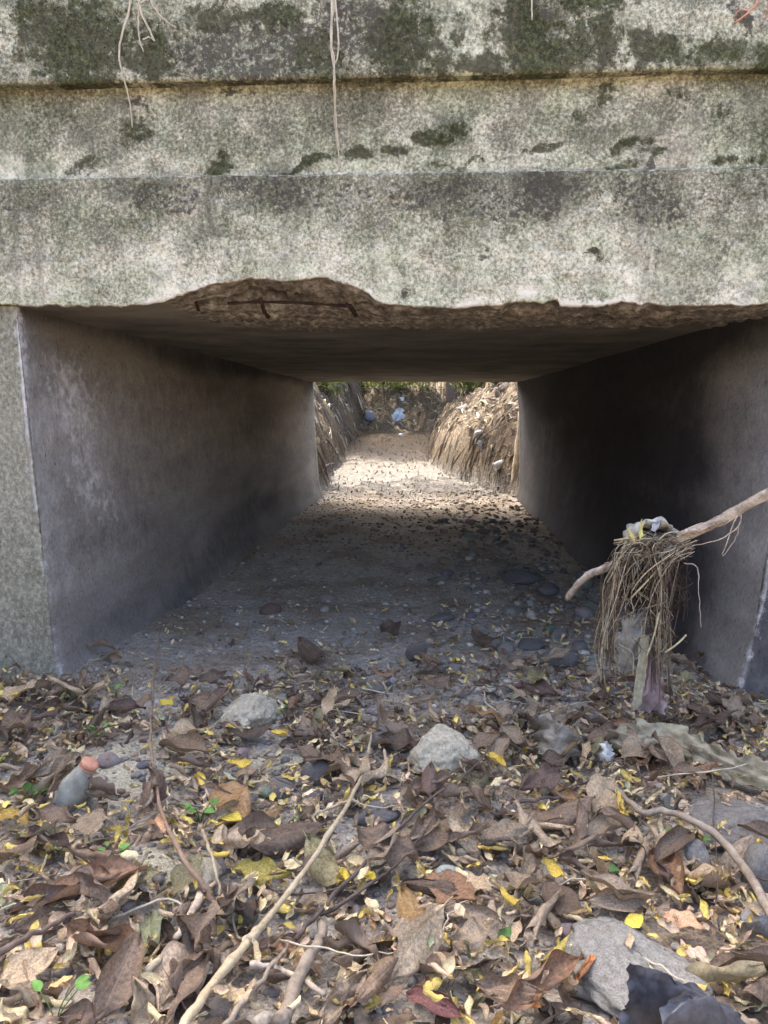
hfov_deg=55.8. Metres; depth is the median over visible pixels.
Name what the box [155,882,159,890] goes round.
leaflet
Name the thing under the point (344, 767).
dry leaf
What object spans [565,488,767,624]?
dead branch
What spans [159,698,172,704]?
leaflet
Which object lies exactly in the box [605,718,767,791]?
canvas strip
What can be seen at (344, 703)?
dry leaf
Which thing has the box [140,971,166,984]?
leaflet
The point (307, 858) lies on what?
dry leaf
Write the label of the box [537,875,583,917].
dry leaf
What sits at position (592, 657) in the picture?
stone
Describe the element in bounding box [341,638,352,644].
stone
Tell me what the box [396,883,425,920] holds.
dry leaf
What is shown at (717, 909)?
leaflet
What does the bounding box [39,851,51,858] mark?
leaflet
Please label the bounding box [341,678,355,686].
stone
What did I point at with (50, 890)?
dry leaf
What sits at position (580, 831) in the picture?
dry leaf
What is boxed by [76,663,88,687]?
dry leaf
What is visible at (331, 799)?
dry leaf
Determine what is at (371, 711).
stone
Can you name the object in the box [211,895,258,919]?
dry leaf
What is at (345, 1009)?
dry leaf
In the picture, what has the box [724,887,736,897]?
leaflet
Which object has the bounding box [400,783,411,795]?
leaflet
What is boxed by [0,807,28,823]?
dry leaf
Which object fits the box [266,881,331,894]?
twig
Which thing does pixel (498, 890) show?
twig
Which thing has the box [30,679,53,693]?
dry leaf
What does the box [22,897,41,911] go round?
leaflet
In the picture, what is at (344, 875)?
leaflet
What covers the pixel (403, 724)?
dry leaf
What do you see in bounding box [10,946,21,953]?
leaflet
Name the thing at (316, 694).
dry leaf
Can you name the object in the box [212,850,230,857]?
leaflet
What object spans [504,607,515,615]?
stone
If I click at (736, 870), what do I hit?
leaflet
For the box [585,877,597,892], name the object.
leaflet
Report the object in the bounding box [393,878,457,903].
dry leaf
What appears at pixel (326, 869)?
dry leaf
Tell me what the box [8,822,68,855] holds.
dry leaf
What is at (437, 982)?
leaflet
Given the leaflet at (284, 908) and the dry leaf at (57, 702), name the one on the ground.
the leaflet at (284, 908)
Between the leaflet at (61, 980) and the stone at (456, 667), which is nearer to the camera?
the leaflet at (61, 980)
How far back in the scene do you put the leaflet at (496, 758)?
1.84 m
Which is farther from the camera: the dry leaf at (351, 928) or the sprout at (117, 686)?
the sprout at (117, 686)
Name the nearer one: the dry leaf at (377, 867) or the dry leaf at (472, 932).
the dry leaf at (472, 932)
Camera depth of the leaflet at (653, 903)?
1.31 m
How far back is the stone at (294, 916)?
1.40 m
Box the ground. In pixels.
[0,382,767,1023]
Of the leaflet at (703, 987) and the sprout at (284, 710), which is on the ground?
the sprout at (284, 710)
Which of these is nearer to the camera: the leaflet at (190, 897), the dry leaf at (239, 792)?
the leaflet at (190, 897)
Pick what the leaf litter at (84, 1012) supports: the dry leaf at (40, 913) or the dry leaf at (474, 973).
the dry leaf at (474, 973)
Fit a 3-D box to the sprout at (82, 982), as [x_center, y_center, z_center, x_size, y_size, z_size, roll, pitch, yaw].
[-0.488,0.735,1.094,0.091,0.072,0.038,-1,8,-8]
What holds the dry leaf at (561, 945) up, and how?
on the ground
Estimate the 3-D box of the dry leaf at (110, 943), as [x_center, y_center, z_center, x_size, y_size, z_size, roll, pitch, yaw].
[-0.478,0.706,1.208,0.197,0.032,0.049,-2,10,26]
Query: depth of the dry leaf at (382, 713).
2.19 m
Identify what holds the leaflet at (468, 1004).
on the ground
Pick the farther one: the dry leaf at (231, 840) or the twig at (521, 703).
the twig at (521, 703)
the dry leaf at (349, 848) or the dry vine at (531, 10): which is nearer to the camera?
the dry leaf at (349, 848)
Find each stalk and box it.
[279,939,394,956]
[439,900,468,939]
[644,760,767,777]
[645,958,685,982]
[709,755,720,930]
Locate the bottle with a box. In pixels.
[44,756,98,811]
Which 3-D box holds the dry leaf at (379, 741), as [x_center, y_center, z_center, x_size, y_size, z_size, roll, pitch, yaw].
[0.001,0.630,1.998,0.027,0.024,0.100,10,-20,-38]
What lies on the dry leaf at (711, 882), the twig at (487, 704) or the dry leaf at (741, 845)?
the dry leaf at (741, 845)
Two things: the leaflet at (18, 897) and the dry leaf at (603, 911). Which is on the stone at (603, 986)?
the dry leaf at (603, 911)
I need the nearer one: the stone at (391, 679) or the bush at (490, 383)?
the stone at (391, 679)
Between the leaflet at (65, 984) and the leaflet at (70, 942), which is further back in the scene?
the leaflet at (70, 942)
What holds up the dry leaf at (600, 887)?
on the ground
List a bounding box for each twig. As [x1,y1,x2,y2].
[0,873,56,884]
[0,903,16,910]
[0,912,75,955]
[76,722,135,748]
[111,898,199,918]
[122,811,171,831]
[137,0,175,51]
[143,715,171,737]
[149,627,219,917]
[201,828,221,896]
[219,787,255,810]
[221,943,288,1023]
[232,912,242,940]
[257,686,285,689]
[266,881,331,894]
[272,775,301,808]
[294,680,314,688]
[294,702,519,941]
[347,743,367,754]
[347,798,403,808]
[359,724,400,758]
[359,744,388,757]
[363,675,413,694]
[365,700,419,709]
[392,686,420,706]
[483,690,498,712]
[491,886,514,894]
[507,700,543,710]
[519,795,560,802]
[522,895,585,902]
[529,878,593,900]
[548,773,606,795]
[557,699,603,707]
[567,754,594,762]
[633,765,647,792]
[731,866,767,880]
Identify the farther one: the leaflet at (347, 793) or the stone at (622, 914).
the leaflet at (347, 793)
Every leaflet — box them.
[0,934,19,944]
[1,884,21,896]
[3,894,27,900]
[3,960,9,970]
[7,908,24,929]
[8,912,33,922]
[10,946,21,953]
[18,822,31,826]
[20,894,46,901]
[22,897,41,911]
[22,960,37,980]
[25,919,38,942]
[30,927,41,949]
[38,869,52,884]
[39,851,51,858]
[45,975,72,989]
[46,842,56,854]
[47,996,71,1006]
[48,911,65,924]
[53,980,70,987]
[56,952,77,963]
[60,942,76,967]
[66,936,74,950]
[75,961,94,974]
[81,909,99,927]
[88,957,100,978]
[89,845,109,850]
[102,826,115,831]
[103,837,120,844]
[118,836,127,847]
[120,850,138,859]
[123,1004,145,1016]
[126,892,141,899]
[131,915,139,923]
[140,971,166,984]
[145,933,157,947]
[147,815,166,833]
[147,1002,165,1021]
[149,942,160,961]
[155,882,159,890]
[158,909,173,917]
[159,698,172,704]
[178,826,186,837]
[178,895,194,900]
[193,772,206,780]
[208,984,229,994]
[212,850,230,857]
[215,938,225,951]
[224,985,237,1001]
[227,758,253,767]
[232,937,239,945]
[232,986,245,1000]
[232,988,253,1004]
[239,871,258,882]
[240,955,249,960]
[248,886,251,898]
[248,975,256,989]
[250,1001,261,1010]
[252,938,261,960]
[257,882,265,897]
[259,897,266,910]
[260,946,271,955]
[270,728,292,735]
[274,903,290,913]
[285,995,300,1009]
[288,944,305,958]
[289,955,301,961]
[304,1000,317,1015]
[324,901,333,913]
[332,948,347,956]
[336,856,347,864]
[336,869,344,883]
[339,866,350,882]
[341,784,349,800]
[344,912,357,919]
[347,855,364,865]
[352,812,357,831]
[353,866,368,882]
[358,907,374,917]
[363,898,378,907]
[364,870,375,878]
[372,779,387,793]
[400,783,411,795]
[412,901,431,911]
[423,985,448,1002]
[424,977,443,990]
[427,930,435,950]
[427,962,451,978]
[433,952,446,966]
[442,953,455,978]
[444,932,449,945]
[452,865,468,876]
[454,902,464,917]
[454,965,467,968]
[460,791,463,806]
[464,941,472,962]
[464,995,472,1015]
[471,943,483,956]
[475,894,499,899]
[478,1003,488,1020]
[479,964,496,975]
[479,993,497,999]
[485,935,509,945]
[487,751,505,766]
[487,846,508,850]
[487,900,495,911]
[489,942,505,951]
[496,925,511,942]
[497,883,519,904]
[502,969,513,975]
[507,886,525,889]
[508,959,521,974]
[510,918,521,941]
[512,846,518,867]
[524,813,533,824]
[532,999,540,1007]
[534,905,546,927]
[534,953,544,960]
[539,969,548,989]
[542,857,566,878]
[564,914,585,920]
[568,979,578,984]
[570,908,588,913]
[573,955,594,985]
[578,858,592,862]
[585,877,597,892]
[609,863,620,871]
[615,789,624,813]
[620,871,627,880]
[624,913,642,927]
[625,932,634,947]
[627,528,634,541]
[638,519,642,543]
[639,922,650,932]
[645,901,657,910]
[646,901,660,918]
[655,918,682,932]
[658,884,679,899]
[668,876,674,900]
[675,817,682,825]
[675,820,697,829]
[676,944,690,955]
[686,877,702,884]
[697,982,712,990]
[699,897,708,918]
[704,956,713,961]
[707,921,720,931]
[708,905,724,913]
[710,981,723,993]
[713,864,723,870]
[717,820,727,828]
[717,945,740,954]
[720,983,732,996]
[723,895,740,901]
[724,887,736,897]
[728,923,737,936]
[729,936,752,947]
[730,882,747,893]
[731,866,739,875]
[736,911,740,927]
[737,928,752,946]
[741,886,751,902]
[741,901,764,915]
[747,913,758,922]
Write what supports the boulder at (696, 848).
on the ground
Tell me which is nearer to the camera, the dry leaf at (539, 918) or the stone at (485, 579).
the dry leaf at (539, 918)
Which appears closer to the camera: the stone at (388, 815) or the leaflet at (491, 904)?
the leaflet at (491, 904)
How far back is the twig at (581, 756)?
1.91 m
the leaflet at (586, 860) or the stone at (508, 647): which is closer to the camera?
the leaflet at (586, 860)
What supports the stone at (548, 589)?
on the ground
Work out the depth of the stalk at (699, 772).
1.72 m
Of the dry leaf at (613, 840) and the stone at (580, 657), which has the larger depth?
the stone at (580, 657)
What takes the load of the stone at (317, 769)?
on the ground
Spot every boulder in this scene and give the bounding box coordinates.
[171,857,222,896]
[221,692,280,730]
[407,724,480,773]
[678,839,711,870]
[688,800,767,850]
[740,843,767,898]
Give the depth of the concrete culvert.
2.25 m
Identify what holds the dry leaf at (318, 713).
on the leaf litter at (84, 1012)
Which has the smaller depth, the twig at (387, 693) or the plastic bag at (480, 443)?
the twig at (387, 693)
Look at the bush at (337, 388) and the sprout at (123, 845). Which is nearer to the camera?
the sprout at (123, 845)
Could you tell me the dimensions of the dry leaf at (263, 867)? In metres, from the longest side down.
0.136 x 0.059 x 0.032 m
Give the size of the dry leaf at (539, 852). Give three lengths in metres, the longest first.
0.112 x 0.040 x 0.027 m
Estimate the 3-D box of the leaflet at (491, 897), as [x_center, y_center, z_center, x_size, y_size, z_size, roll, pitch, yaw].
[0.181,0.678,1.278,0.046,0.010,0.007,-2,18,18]
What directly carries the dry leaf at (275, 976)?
on the ground
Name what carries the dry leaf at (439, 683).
on the ground
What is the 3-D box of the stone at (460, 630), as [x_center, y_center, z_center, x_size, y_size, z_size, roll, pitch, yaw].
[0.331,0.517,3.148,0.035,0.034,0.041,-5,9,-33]
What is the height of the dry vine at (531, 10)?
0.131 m
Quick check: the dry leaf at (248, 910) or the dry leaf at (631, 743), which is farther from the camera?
the dry leaf at (631, 743)
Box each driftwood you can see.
[172,891,204,940]
[249,960,326,997]
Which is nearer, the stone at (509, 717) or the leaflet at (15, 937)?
the leaflet at (15, 937)
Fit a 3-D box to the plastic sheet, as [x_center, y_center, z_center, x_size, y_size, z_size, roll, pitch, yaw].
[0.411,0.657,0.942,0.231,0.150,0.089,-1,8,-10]
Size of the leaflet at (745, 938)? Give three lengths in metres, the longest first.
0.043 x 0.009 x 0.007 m
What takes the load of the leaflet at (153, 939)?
on the dry leaf at (154, 943)
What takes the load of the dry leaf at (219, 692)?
on the ground
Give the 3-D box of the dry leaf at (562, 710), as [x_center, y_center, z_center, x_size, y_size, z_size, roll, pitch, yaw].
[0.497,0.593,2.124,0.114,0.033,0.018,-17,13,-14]
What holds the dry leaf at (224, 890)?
on the ground
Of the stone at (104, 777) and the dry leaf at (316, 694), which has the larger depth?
the dry leaf at (316, 694)
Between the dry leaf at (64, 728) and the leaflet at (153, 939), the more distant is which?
the dry leaf at (64, 728)
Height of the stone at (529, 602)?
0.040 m
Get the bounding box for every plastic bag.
[392,408,404,423]
[476,439,484,449]
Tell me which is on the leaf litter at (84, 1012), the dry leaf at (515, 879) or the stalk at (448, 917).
the dry leaf at (515, 879)
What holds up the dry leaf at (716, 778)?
on the ground
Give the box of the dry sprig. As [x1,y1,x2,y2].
[733,0,767,22]
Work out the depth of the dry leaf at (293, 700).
2.27 m
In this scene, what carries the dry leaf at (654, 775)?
on the leaf litter at (84, 1012)
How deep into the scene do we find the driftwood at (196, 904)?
1.32 m
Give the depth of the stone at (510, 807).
1.68 m
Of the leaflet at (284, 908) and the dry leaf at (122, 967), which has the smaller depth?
the dry leaf at (122, 967)
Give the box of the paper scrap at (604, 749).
[596,741,614,761]
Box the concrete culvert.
[0,0,767,702]
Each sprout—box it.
[8,782,48,798]
[32,974,91,1023]
[61,688,77,701]
[89,722,109,738]
[97,842,129,855]
[110,684,124,693]
[181,798,219,823]
[277,704,292,718]
[692,826,711,840]
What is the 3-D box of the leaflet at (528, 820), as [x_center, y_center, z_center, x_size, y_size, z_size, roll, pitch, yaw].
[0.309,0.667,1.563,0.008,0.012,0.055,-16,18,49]
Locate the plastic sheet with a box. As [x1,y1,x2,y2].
[619,963,745,1023]
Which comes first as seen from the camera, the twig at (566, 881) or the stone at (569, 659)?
the twig at (566, 881)
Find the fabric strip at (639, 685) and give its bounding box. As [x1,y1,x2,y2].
[631,634,649,709]
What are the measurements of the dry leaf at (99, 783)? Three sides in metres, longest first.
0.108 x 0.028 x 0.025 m
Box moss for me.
[5,0,767,260]
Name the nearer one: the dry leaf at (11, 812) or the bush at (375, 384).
the dry leaf at (11, 812)
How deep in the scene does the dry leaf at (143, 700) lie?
2.21 m
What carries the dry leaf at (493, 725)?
on the dry leaf at (496, 731)
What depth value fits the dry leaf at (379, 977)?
1.10 m
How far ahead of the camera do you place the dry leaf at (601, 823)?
1.57 m
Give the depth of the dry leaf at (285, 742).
2.01 m
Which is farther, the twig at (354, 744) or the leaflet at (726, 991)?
the twig at (354, 744)
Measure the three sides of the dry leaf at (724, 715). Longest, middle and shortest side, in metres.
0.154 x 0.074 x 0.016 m
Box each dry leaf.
[0,679,34,704]
[0,707,32,729]
[0,726,9,743]
[0,762,40,788]
[0,763,31,771]
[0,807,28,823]
[0,831,39,859]
[0,883,79,915]
[0,947,59,984]
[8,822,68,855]
[13,800,36,821]
[13,899,74,933]
[19,708,60,720]
[20,856,146,919]
[23,824,69,847]
[25,752,74,799]
[29,751,90,777]
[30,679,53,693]
[34,804,76,825]
[40,697,80,714]
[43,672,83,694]
[45,870,140,941]
[46,674,72,701]
[47,746,70,771]
[47,773,68,792]
[61,723,68,730]
[61,918,139,951]
[64,860,119,914]
[66,680,76,699]
[67,845,119,859]
[67,919,107,956]
[68,872,128,885]
[70,808,111,837]
[71,755,80,771]
[74,702,109,740]
[75,856,147,881]
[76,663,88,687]
[78,674,112,702]
[78,928,142,936]
[83,774,121,797]
[84,789,118,800]
[85,639,114,649]
[86,698,145,715]
[94,929,145,1023]
[95,802,107,822]
[98,691,109,710]
[100,649,123,662]
[107,701,117,716]
[111,866,161,892]
[133,908,166,953]
[134,693,153,706]
[138,762,160,804]
[146,935,167,948]
[148,763,170,808]
[150,940,209,1023]
[156,732,208,754]
[159,664,203,684]
[161,919,183,942]
[164,718,204,738]
[164,946,214,1023]
[167,908,217,996]
[170,753,213,767]
[170,851,202,897]
[171,805,191,841]
[172,893,221,976]
[188,699,205,732]
[190,691,224,709]
[194,799,251,832]
[199,669,226,683]
[200,685,232,716]
[200,900,245,918]
[208,780,250,818]
[208,877,255,914]
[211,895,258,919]
[213,824,265,851]
[217,721,239,730]
[220,811,241,821]
[221,721,275,738]
[221,884,236,897]
[225,718,244,732]
[225,857,291,886]
[227,810,277,848]
[228,936,271,966]
[242,689,251,693]
[242,821,326,855]
[259,966,322,983]
[265,808,283,819]
[273,664,292,677]
[278,729,320,748]
[284,714,328,742]
[287,674,312,677]
[287,695,303,711]
[288,853,322,878]
[289,699,320,709]
[296,637,324,662]
[297,744,317,757]
[301,683,323,700]
[302,830,349,885]
[302,936,356,951]
[305,715,330,730]
[306,718,317,730]
[306,747,345,763]
[310,706,322,743]
[312,699,351,709]
[314,757,355,779]
[317,788,365,808]
[317,969,368,1023]
[319,689,328,697]
[321,685,336,715]
[326,664,353,675]
[326,861,386,890]
[331,747,372,784]
[331,922,397,969]
[333,753,363,804]
[333,839,359,859]
[334,916,388,960]
[335,688,363,701]
[342,667,354,677]
[342,752,397,784]
[342,756,350,765]
[342,976,368,1014]
[343,752,375,780]
[350,955,398,1007]
[353,822,428,867]
[367,827,399,864]
[369,669,400,676]
[372,696,387,721]
[372,728,419,750]
[374,737,390,744]
[378,619,400,635]
[378,720,414,728]
[379,717,414,745]
[381,916,449,936]
[387,937,459,971]
[392,896,452,976]
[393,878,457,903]
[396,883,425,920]
[398,805,426,836]
[399,987,462,1018]
[400,815,439,839]
[401,770,456,788]
[402,676,417,686]
[402,777,428,814]
[406,692,440,703]
[409,815,451,851]
[416,667,447,674]
[417,651,438,667]
[417,788,451,798]
[417,868,476,902]
[418,676,456,689]
[421,759,437,796]
[426,696,439,721]
[427,803,464,829]
[429,781,492,797]
[434,793,446,818]
[439,916,499,950]
[441,823,490,841]
[443,781,501,799]
[444,902,505,928]
[446,807,484,860]
[448,686,469,701]
[450,771,500,797]
[460,754,493,778]
[460,968,482,986]
[461,705,507,723]
[466,781,494,813]
[466,870,497,892]
[469,628,499,644]
[469,732,502,746]
[474,973,553,1004]
[476,817,518,846]
[477,818,532,845]
[481,720,521,732]
[484,728,522,739]
[490,949,584,1010]
[493,735,509,769]
[494,703,514,718]
[496,869,549,887]
[499,724,522,743]
[500,656,520,670]
[506,809,563,822]
[508,684,526,698]
[510,734,536,746]
[513,798,571,847]
[515,839,543,898]
[517,679,556,695]
[517,712,529,723]
[518,762,566,790]
[519,694,545,728]
[519,887,561,946]
[523,712,532,722]
[524,844,548,857]
[525,668,548,683]
[530,803,543,810]
[535,704,569,716]
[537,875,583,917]
[539,822,572,828]
[539,929,571,963]
[540,647,572,662]
[540,795,595,829]
[542,749,568,767]
[545,783,576,801]
[551,850,596,873]
[552,711,577,725]
[552,728,581,754]
[559,832,605,854]
[565,708,592,722]
[566,710,585,726]
[568,866,656,901]
[571,835,634,847]
[572,798,589,851]
[579,740,592,765]
[580,712,613,723]
[580,882,633,912]
[585,773,618,817]
[586,685,606,701]
[586,843,610,873]
[587,698,622,712]
[587,813,622,835]
[588,722,618,743]
[588,889,655,911]
[588,907,644,921]
[590,735,609,754]
[592,691,612,702]
[594,675,627,682]
[599,806,633,830]
[612,716,647,727]
[616,733,652,758]
[620,672,635,684]
[621,824,643,843]
[627,726,646,753]
[627,831,653,888]
[640,743,662,759]
[641,743,671,766]
[641,846,683,894]
[645,768,663,782]
[648,745,711,787]
[650,717,662,722]
[650,730,684,767]
[651,707,671,723]
[654,825,695,861]
[655,862,673,882]
[656,830,701,867]
[657,909,704,929]
[662,712,676,720]
[664,684,672,695]
[665,655,696,670]
[665,656,682,665]
[668,761,715,781]
[671,761,718,779]
[676,863,719,882]
[677,670,692,683]
[678,939,708,962]
[680,862,709,877]
[684,744,728,785]
[684,960,766,983]
[685,702,712,714]
[687,871,730,889]
[688,709,738,726]
[689,712,725,733]
[692,704,713,715]
[694,650,703,659]
[701,704,715,723]
[703,692,744,711]
[707,697,747,709]
[710,945,767,966]
[716,707,728,720]
[717,691,755,707]
[721,691,745,721]
[722,682,739,689]
[722,833,756,880]
[728,733,737,749]
[730,949,767,967]
[734,711,767,725]
[737,820,767,838]
[738,967,767,1005]
[749,691,764,700]
[763,721,767,736]
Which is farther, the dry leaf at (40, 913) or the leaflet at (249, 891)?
the leaflet at (249, 891)
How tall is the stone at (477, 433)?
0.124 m
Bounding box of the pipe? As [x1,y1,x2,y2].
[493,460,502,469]
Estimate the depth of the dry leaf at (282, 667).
2.51 m
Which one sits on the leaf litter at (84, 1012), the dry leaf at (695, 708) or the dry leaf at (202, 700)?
the dry leaf at (695, 708)
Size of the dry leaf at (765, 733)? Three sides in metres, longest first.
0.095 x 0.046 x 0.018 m
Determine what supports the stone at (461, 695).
on the ground
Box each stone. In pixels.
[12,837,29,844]
[29,801,43,814]
[89,774,107,788]
[97,752,117,767]
[111,756,121,764]
[136,760,149,768]
[155,674,162,680]
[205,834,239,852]
[206,994,237,1019]
[208,855,226,873]
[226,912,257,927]
[235,747,248,758]
[249,790,256,804]
[255,787,269,797]
[259,603,281,614]
[266,778,296,800]
[271,693,286,701]
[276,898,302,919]
[285,907,298,919]
[289,565,297,569]
[301,759,335,785]
[306,790,324,800]
[318,593,336,601]
[320,606,329,611]
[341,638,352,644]
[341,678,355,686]
[357,800,400,826]
[363,682,384,693]
[364,410,375,422]
[367,704,378,715]
[368,726,394,750]
[371,864,384,874]
[373,582,379,587]
[373,615,381,619]
[387,676,397,683]
[400,748,408,752]
[405,641,427,660]
[409,607,419,612]
[424,663,435,669]
[425,525,433,529]
[427,612,455,621]
[430,576,442,582]
[435,864,455,872]
[437,666,445,673]
[439,569,453,576]
[441,518,448,523]
[441,658,448,664]
[448,663,462,670]
[456,627,463,634]
[457,405,466,409]
[457,692,466,698]
[464,532,475,537]
[465,518,475,523]
[465,612,476,618]
[468,542,475,546]
[474,430,482,437]
[481,576,488,581]
[488,528,500,531]
[492,712,515,726]
[493,536,500,540]
[494,803,516,818]
[497,642,513,652]
[498,383,508,391]
[500,569,544,584]
[501,632,510,640]
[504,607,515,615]
[506,605,518,612]
[509,532,519,535]
[509,777,521,788]
[510,634,517,640]
[513,681,521,688]
[518,638,547,650]
[523,563,536,569]
[526,600,533,605]
[527,712,588,765]
[533,569,541,574]
[533,787,546,794]
[536,582,558,595]
[539,563,547,566]
[541,599,551,604]
[542,647,578,667]
[543,624,556,632]
[549,578,556,583]
[549,628,567,638]
[559,914,723,1018]
[561,920,575,936]
[571,642,587,652]
[572,640,585,644]
[574,571,583,578]
[574,607,594,618]
[577,654,586,662]
[580,579,592,587]
[581,600,599,610]
[583,588,589,593]
[584,654,597,660]
[608,687,626,699]
[616,911,629,916]
[631,813,641,826]
[662,793,679,809]
[740,901,767,938]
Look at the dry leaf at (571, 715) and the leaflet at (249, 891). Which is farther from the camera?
the dry leaf at (571, 715)
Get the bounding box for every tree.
[349,382,356,406]
[445,382,460,403]
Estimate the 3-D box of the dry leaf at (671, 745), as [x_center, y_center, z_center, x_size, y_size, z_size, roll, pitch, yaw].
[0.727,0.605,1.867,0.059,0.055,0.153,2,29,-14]
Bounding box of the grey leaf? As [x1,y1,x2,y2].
[651,519,659,531]
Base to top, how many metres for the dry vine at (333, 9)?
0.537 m
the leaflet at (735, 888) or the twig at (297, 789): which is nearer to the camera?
the leaflet at (735, 888)
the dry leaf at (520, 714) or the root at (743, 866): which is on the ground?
the root at (743, 866)
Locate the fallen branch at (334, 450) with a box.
[327,439,341,463]
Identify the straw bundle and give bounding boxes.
[594,528,698,703]
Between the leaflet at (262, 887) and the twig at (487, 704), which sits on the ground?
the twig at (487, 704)
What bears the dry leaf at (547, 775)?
on the ground
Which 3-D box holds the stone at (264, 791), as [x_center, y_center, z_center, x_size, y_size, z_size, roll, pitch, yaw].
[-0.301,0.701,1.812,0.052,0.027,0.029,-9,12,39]
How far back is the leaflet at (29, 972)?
1.13 m
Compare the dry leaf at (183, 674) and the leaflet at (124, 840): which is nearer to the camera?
the leaflet at (124, 840)
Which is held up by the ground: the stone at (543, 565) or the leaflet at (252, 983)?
the stone at (543, 565)
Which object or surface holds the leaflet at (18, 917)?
on the ground
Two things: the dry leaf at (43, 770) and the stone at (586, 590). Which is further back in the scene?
the stone at (586, 590)
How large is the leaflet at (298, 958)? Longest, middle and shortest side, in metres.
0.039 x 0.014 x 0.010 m
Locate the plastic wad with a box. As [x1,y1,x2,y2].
[623,516,678,543]
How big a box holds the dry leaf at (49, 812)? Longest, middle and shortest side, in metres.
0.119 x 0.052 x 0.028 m
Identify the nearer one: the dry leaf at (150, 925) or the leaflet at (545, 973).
the leaflet at (545, 973)
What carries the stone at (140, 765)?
on the ground
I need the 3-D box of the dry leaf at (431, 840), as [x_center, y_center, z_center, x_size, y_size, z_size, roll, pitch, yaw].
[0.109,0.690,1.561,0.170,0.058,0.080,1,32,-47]
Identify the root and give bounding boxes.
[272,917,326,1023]
[606,786,767,916]
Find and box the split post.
[510,411,519,485]
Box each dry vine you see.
[118,0,132,127]
[330,0,339,171]
[531,0,532,19]
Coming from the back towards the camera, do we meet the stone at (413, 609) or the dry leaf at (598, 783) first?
the stone at (413, 609)
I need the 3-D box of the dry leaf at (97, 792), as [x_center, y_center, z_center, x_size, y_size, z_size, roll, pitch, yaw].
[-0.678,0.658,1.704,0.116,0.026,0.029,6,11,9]
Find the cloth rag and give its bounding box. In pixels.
[638,642,668,714]
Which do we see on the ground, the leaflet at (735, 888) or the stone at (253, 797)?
the stone at (253, 797)
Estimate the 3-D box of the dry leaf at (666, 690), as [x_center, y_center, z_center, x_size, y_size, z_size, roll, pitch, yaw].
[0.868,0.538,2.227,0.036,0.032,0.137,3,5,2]
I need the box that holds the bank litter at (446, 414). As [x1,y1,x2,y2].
[313,382,519,497]
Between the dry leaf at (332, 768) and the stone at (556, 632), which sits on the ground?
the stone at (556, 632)
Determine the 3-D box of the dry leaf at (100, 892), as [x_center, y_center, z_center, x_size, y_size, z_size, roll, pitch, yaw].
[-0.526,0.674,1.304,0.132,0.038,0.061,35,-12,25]
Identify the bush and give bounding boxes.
[318,382,350,403]
[360,382,390,391]
[379,382,415,391]
[402,382,444,398]
[450,382,485,400]
[488,382,509,390]
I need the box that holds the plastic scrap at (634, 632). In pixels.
[612,595,653,674]
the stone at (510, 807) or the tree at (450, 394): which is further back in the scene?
the tree at (450, 394)
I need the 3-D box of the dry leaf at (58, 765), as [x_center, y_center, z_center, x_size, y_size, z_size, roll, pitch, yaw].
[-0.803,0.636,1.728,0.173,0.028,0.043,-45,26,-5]
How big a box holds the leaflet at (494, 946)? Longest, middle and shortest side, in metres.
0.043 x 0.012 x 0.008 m
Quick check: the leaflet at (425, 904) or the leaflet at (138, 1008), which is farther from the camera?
the leaflet at (425, 904)
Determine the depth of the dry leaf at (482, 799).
1.63 m
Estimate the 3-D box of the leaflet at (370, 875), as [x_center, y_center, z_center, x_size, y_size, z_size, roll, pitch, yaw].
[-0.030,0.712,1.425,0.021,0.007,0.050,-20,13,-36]
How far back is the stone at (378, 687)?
2.45 m
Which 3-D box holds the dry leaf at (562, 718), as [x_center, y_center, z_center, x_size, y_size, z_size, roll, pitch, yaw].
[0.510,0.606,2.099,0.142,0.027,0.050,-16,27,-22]
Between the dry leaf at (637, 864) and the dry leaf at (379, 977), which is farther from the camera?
the dry leaf at (637, 864)
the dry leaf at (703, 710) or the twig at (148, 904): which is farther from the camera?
the dry leaf at (703, 710)
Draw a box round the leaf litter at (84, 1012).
[0,598,767,1023]
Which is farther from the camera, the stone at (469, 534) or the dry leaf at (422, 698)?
the stone at (469, 534)
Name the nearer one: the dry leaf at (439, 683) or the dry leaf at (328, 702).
the dry leaf at (328, 702)
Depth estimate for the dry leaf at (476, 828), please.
1.50 m
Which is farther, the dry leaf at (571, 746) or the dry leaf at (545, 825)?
the dry leaf at (571, 746)
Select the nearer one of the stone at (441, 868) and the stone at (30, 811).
the stone at (441, 868)
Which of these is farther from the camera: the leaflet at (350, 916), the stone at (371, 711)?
the stone at (371, 711)
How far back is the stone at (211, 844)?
1.56 m
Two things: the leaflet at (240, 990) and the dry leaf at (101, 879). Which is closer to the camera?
the leaflet at (240, 990)
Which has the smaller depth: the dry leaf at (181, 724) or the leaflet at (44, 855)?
the leaflet at (44, 855)
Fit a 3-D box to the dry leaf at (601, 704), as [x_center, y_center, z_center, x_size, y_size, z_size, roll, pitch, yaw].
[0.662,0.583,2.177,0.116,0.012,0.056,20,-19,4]
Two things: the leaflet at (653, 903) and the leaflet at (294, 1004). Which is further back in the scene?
the leaflet at (653, 903)
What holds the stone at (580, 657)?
on the ground
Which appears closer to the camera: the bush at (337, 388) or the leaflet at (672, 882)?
the leaflet at (672, 882)
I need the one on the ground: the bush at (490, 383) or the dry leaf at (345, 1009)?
the bush at (490, 383)
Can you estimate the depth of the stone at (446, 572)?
4.38 m

